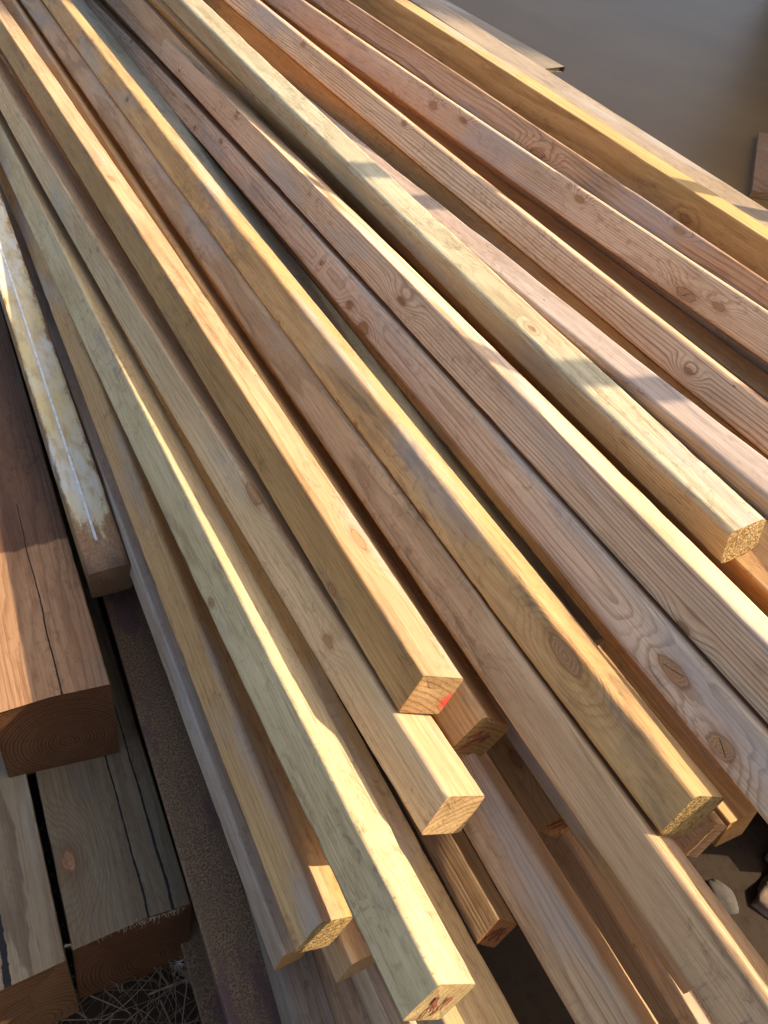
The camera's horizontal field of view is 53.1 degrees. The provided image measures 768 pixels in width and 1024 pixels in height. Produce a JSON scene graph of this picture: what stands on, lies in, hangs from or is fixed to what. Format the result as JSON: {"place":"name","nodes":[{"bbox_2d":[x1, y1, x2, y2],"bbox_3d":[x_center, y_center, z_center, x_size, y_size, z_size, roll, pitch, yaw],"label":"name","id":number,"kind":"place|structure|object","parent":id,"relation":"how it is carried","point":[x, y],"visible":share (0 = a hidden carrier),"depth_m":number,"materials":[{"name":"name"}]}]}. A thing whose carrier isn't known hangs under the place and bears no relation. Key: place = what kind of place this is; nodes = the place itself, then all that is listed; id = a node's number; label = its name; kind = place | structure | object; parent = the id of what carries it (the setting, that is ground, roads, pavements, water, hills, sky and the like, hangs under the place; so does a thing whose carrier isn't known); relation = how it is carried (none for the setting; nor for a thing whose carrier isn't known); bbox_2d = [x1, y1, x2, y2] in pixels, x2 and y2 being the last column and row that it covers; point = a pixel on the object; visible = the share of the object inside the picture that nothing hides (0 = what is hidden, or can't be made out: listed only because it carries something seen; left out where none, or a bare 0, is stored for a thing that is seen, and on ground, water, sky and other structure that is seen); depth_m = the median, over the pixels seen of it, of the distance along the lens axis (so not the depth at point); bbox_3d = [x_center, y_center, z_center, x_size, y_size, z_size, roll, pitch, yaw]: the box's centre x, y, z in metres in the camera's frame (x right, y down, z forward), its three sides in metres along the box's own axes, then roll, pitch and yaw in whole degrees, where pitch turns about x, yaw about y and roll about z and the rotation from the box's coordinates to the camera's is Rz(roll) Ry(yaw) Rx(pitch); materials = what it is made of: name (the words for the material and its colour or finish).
{"place":"outdoors","nodes":[
{"label":"outdoors","id":0,"kind":"place"},
{"bbox_2d":[38,740,475,1023],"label":"dead grass","id":1,"kind":"structure","parent":0,"point":[173,985],"depth_m":0.95,"materials":[{"name":"plant"}]},
{"bbox_2d":[0,54,767,1023],"bbox_3d":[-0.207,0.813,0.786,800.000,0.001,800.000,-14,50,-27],"label":"ground","id":2,"kind":"structure","parent":0,"point":[738,866],"depth_m":1.08,"materials":[{"name":"brown soil"}]},
{"bbox_2d":[0,751,78,1023],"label":"thick timber","id":3,"kind":"object","parent":2,"relation":"on","point":[36,983],"visible":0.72,"depth_m":0.86,"materials":[{"name":"brown wood"}]},
{"bbox_2d":[0,301,190,998],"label":"thick timber","id":4,"kind":"object","parent":2,"relation":"on","point":[124,900],"visible":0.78,"depth_m":0.93,"materials":[{"name":"brown wood"}]},
{"bbox_2d":[0,303,119,777],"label":"thick timber","id":5,"kind":"object","parent":4,"relation":"on","point":[56,706],"visible":1,"depth_m":0.97,"materials":[{"name":"brown wood"}]},
{"bbox_2d":[172,965,191,986],"bbox_3d":[-0.221,0.616,0.985,0.126,0.033,0.022,31,46,17],"label":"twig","id":6,"kind":"object","parent":2,"relation":"on","point":[182,974],"visible":0.2,"depth_m":0.99,"materials":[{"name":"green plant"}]},
{"bbox_2d":[172,960,185,970],"bbox_3d":[-0.262,0.574,0.981,0.025,0.024,0.021,-14,50,-27],"label":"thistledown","id":7,"kind":"object","parent":6,"relation":"on","point":[178,962],"visible":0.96,"depth_m":0.98,"materials":[{"name":"grey plant"}]},
{"bbox_2d":[97,581,281,1023],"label":"steel girder","id":8,"kind":"object","parent":2,"relation":"on","point":[225,966],"visible":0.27,"depth_m":0.91,"materials":[{"name":"brown metal"}]},
{"bbox_2d":[0,193,131,597],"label":"timber beam","id":9,"kind":"structure","parent":8,"relation":"on","point":[104,560],"depth_m":1.13,"materials":[{"name":"beige paint"}]},
{"bbox_2d":[0,184,305,970],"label":"timber batten","id":10,"kind":"object","parent":8,"relation":"on","point":[276,937],"visible":0.52,"depth_m":0.89,"materials":[{"name":"brown wood"}]},
{"bbox_2d":[0,48,516,947],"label":"timber batten","id":11,"kind":"object","parent":8,"relation":"on","point":[482,908],"visible":0.19,"depth_m":0.74,"materials":[{"name":"brown wood"}]},
{"bbox_2d":[430,714,657,1023],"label":"timber batten","id":12,"kind":"object","parent":11,"relation":"on","point":[590,980],"visible":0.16,"depth_m":0.65,"materials":[{"name":"brown wood"}]},
{"bbox_2d":[0,0,509,755],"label":"timber batten","id":13,"kind":"object","parent":12,"relation":"on","point":[468,718],"visible":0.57,"depth_m":0.96,"materials":[{"name":"brown wood"}]},
{"bbox_2d":[20,0,767,1023],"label":"timber batten","id":14,"kind":"object","parent":13,"relation":"on","point":[708,948],"visible":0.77,"depth_m":0.70,"materials":[{"name":"brown wood"}]},
{"bbox_2d":[42,0,723,834],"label":"timber batten","id":15,"kind":"object","parent":14,"relation":"on","point":[668,784],"visible":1,"depth_m":0.78,"materials":[{"name":"brown wood"}]},
{"bbox_2d":[244,889,335,1023],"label":"timber batten","id":16,"kind":"object","parent":8,"relation":"on","point":[299,991],"visible":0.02,"depth_m":0.74,"materials":[{"name":"brown wood"}]},
{"bbox_2d":[313,948,370,1023],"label":"timber batten","id":17,"kind":"object","parent":8,"relation":"on","point":[346,1004],"depth_m":0.77,"materials":[{"name":"brown wood"}]},
{"bbox_2d":[0,176,374,982],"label":"timber batten","id":18,"kind":"object","parent":17,"relation":"on","point":[346,952],"visible":0.06,"depth_m":0.69,"materials":[{"name":"brown wood"}]},
{"bbox_2d":[0,163,352,952],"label":"timber batten","id":19,"kind":"object","parent":18,"relation":"on","point":[310,901],"visible":0.69,"depth_m":0.80,"materials":[{"name":"brown wood"}]},
{"bbox_2d":[0,110,474,1020],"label":"timber batten","id":20,"kind":"object","parent":19,"relation":"on","point":[420,964],"visible":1,"depth_m":0.73,"materials":[{"name":"brown wood"}]},
{"bbox_2d":[0,55,484,834],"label":"timber batten","id":21,"kind":"object","parent":19,"relation":"on","point":[436,787],"visible":0.84,"depth_m":0.85,"materials":[{"name":"brown wood"}]},
{"bbox_2d":[0,1,462,713],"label":"timber batten","id":22,"kind":"object","parent":21,"relation":"on","point":[408,659],"visible":1,"depth_m":0.87,"materials":[{"name":"brown wood"}]},
{"bbox_2d":[92,275,518,1023],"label":"timber batten","id":23,"kind":"object","parent":18,"relation":"on","point":[482,1001],"visible":0.13,"depth_m":0.75,"materials":[{"name":"brown wood"}]},
{"bbox_2d":[350,962,416,1023],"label":"timber batten","id":24,"kind":"object","parent":17,"relation":"on","point":[378,1003],"visible":0.05,"depth_m":0.73,"materials":[{"name":"brown wood"}]},
{"bbox_2d":[437,0,564,71],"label":"flat board","id":25,"kind":"object","parent":2,"relation":"on","point":[541,60],"visible":0.51,"depth_m":1.96,"materials":[{"name":"brown wood"}]},
{"bbox_2d":[364,345,756,846],"bbox_3d":[-0.203,-0.480,1.510,0.045,0.058,2.443,-15,50,-27],"label":"timber batten","id":26,"kind":"object","parent":2,"relation":"on","point":[735,810],"visible":0.03,"depth_m":0.84,"materials":[{"name":"brown wood"}]},
{"bbox_2d":[102,0,221,125],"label":"timber batten","id":27,"kind":"object","parent":26,"relation":"on","point":[138,38],"depth_m":2.18,"materials":[{"name":"brown wood"}]},
{"bbox_2d":[121,0,340,198],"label":"timber batten","id":28,"kind":"object","parent":27,"relation":"on","point":[155,23],"visible":0.09,"depth_m":1.77,"materials":[{"name":"brown wood"}]},
{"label":"timber batten","id":29,"kind":"object","parent":27,"relation":"on","visible":0},
{"bbox_2d":[299,91,767,519],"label":"timber batten","id":30,"kind":"object","parent":29,"relation":"on","point":[737,465],"visible":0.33,"depth_m":0.97,"materials":[{"name":"brown wood"}]},
{"bbox_2d":[97,0,720,771],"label":"timber batten","id":31,"kind":"object","parent":26,"relation":"on","point":[595,620],"visible":0.23,"depth_m":0.91,"materials":[{"name":"brown wood"}]},
{"bbox_2d":[486,751,713,1023],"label":"timber batten","id":32,"kind":"object","parent":2,"relation":"on","point":[665,999],"visible":0.09,"depth_m":0.74,"materials":[{"name":"brown wood"}]},
{"bbox_2d":[20,1,569,837],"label":"timber batten","id":33,"kind":"object","parent":32,"relation":"on","point":[528,791],"visible":0.12,"depth_m":0.79,"materials":[{"name":"brown wood"}]},
{"bbox_2d":[76,82,691,993],"bbox_3d":[-0.214,-0.292,1.212,0.062,0.068,2.024,-15,50,-27],"label":"timber batten","id":34,"kind":"object","parent":33,"relation":"on","point":[570,820],"visible":0.13,"depth_m":0.73,"materials":[{"name":"brown wood"}]},
{"bbox_2d":[670,810,726,857],"bbox_3d":[-0.267,-0.495,1.440,0.063,0.070,2.442,-15,50,-27],"label":"timber batten","id":35,"kind":"object","parent":32,"relation":"on","point":[702,836],"visible":0.03,"depth_m":0.75,"materials":[{"name":"brown wood"}]},
{"bbox_2d":[71,0,602,645],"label":"timber batten","id":36,"kind":"object","parent":35,"relation":"on","point":[295,270],"visible":0.3,"depth_m":1.21,"materials":[{"name":"brown wood"}]},
{"bbox_2d":[84,0,767,823],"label":"timber batten","id":37,"kind":"object","parent":36,"relation":"on","point":[722,718],"visible":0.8,"depth_m":0.82,"materials":[{"name":"brown wood"}]},
{"bbox_2d":[105,0,767,723],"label":"timber batten","id":38,"kind":"object","parent":37,"relation":"on","point":[707,604],"visible":0.94,"depth_m":0.83,"materials":[{"name":"brown wood"}]},
{"bbox_2d":[274,129,767,616],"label":"timber batten","id":39,"kind":"object","parent":38,"relation":"on","point":[418,272],"visible":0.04,"depth_m":1.22,"materials":[{"name":"brown wood"}]},
{"bbox_2d":[147,0,767,614],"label":"timber batten","id":40,"kind":"object","parent":39,"relation":"on","point":[747,572],"visible":0.29,"depth_m":1.12,"materials":[{"name":"brown wood"}]},
{"bbox_2d":[163,0,767,562],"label":"timber batten","id":41,"kind":"object","parent":40,"relation":"on","point":[713,512],"visible":1,"depth_m":1.00,"materials":[{"name":"brown wood"}]},
{"bbox_2d":[705,879,738,914],"bbox_3d":[0.521,0.596,1.189,0.042,0.024,0.059,-14,50,-27],"label":"stone","id":42,"kind":"object","parent":2,"relation":"on","point":[724,894],"visible":0.66,"depth_m":1.18,"materials":[{"name":"beige stone"}]},
{"bbox_2d":[447,0,767,209],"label":"paved yard","id":43,"kind":"structure","parent":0,"point":[688,79],"depth_m":5.40,"materials":[{"name":"grey concrete"}]},
{"bbox_2d":[749,133,767,199],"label":"brown plank","id":44,"kind":"object","parent":43,"relation":"on","point":[759,184],"visible":1,"depth_m":3.88,"materials":[{"name":"brown wood"}]},
{"bbox_2d":[751,874,767,917],"bbox_3d":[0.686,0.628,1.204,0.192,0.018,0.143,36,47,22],"label":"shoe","id":45,"kind":"object","parent":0,"point":[759,902],"visible":1,"depth_m":1.20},
{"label":"timber batten","id":46,"kind":"object","parent":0,"visible":0},
{"bbox_2d":[203,0,767,459],"bbox_3d":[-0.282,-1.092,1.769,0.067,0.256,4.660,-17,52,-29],"label":"timber batten","id":47,"kind":"object","parent":46,"relation":"on","point":[311,88],"visible":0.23,"depth_m":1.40,"materials":[{"name":"brown wood"}]},
{"bbox_2d":[311,41,767,401],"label":"timber batten","id":48,"kind":"object","parent":47,"relation":"on","point":[753,377],"visible":0.32,"depth_m":1.21,"materials":[{"name":"brown wood"}]},
{"bbox_2d":[260,0,767,374],"bbox_3d":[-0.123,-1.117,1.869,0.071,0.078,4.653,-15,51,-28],"label":"timber batten","id":49,"kind":"object","parent":48,"relation":"on","point":[742,350],"visible":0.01,"depth_m":1.29,"materials":[{"name":"brown wood"}]},
{"bbox_2d":[305,0,401,66],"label":"timber batten","id":50,"kind":"object","parent":49,"relation":"on","point":[321,10],"depth_m":1.91,"materials":[{"name":"brown wood"}]},
{"bbox_2d":[349,0,767,280],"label":"timber batten","id":51,"kind":"object","parent":50,"relation":"on","point":[726,227],"visible":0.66,"depth_m":1.40,"materials":[{"name":"brown wood"}]},
{"bbox_2d":[408,0,767,226],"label":"flat board","id":52,"kind":"object","parent":51,"relation":"on","point":[583,102],"visible":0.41,"depth_m":1.54,"materials":[{"name":"brown wood"}]},
{"bbox_2d":[309,0,767,310],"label":"timber batten","id":53,"kind":"object","parent":49,"relation":"on","point":[516,128],"visible":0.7,"depth_m":1.33,"materials":[{"name":"brown wood"}]}
]}

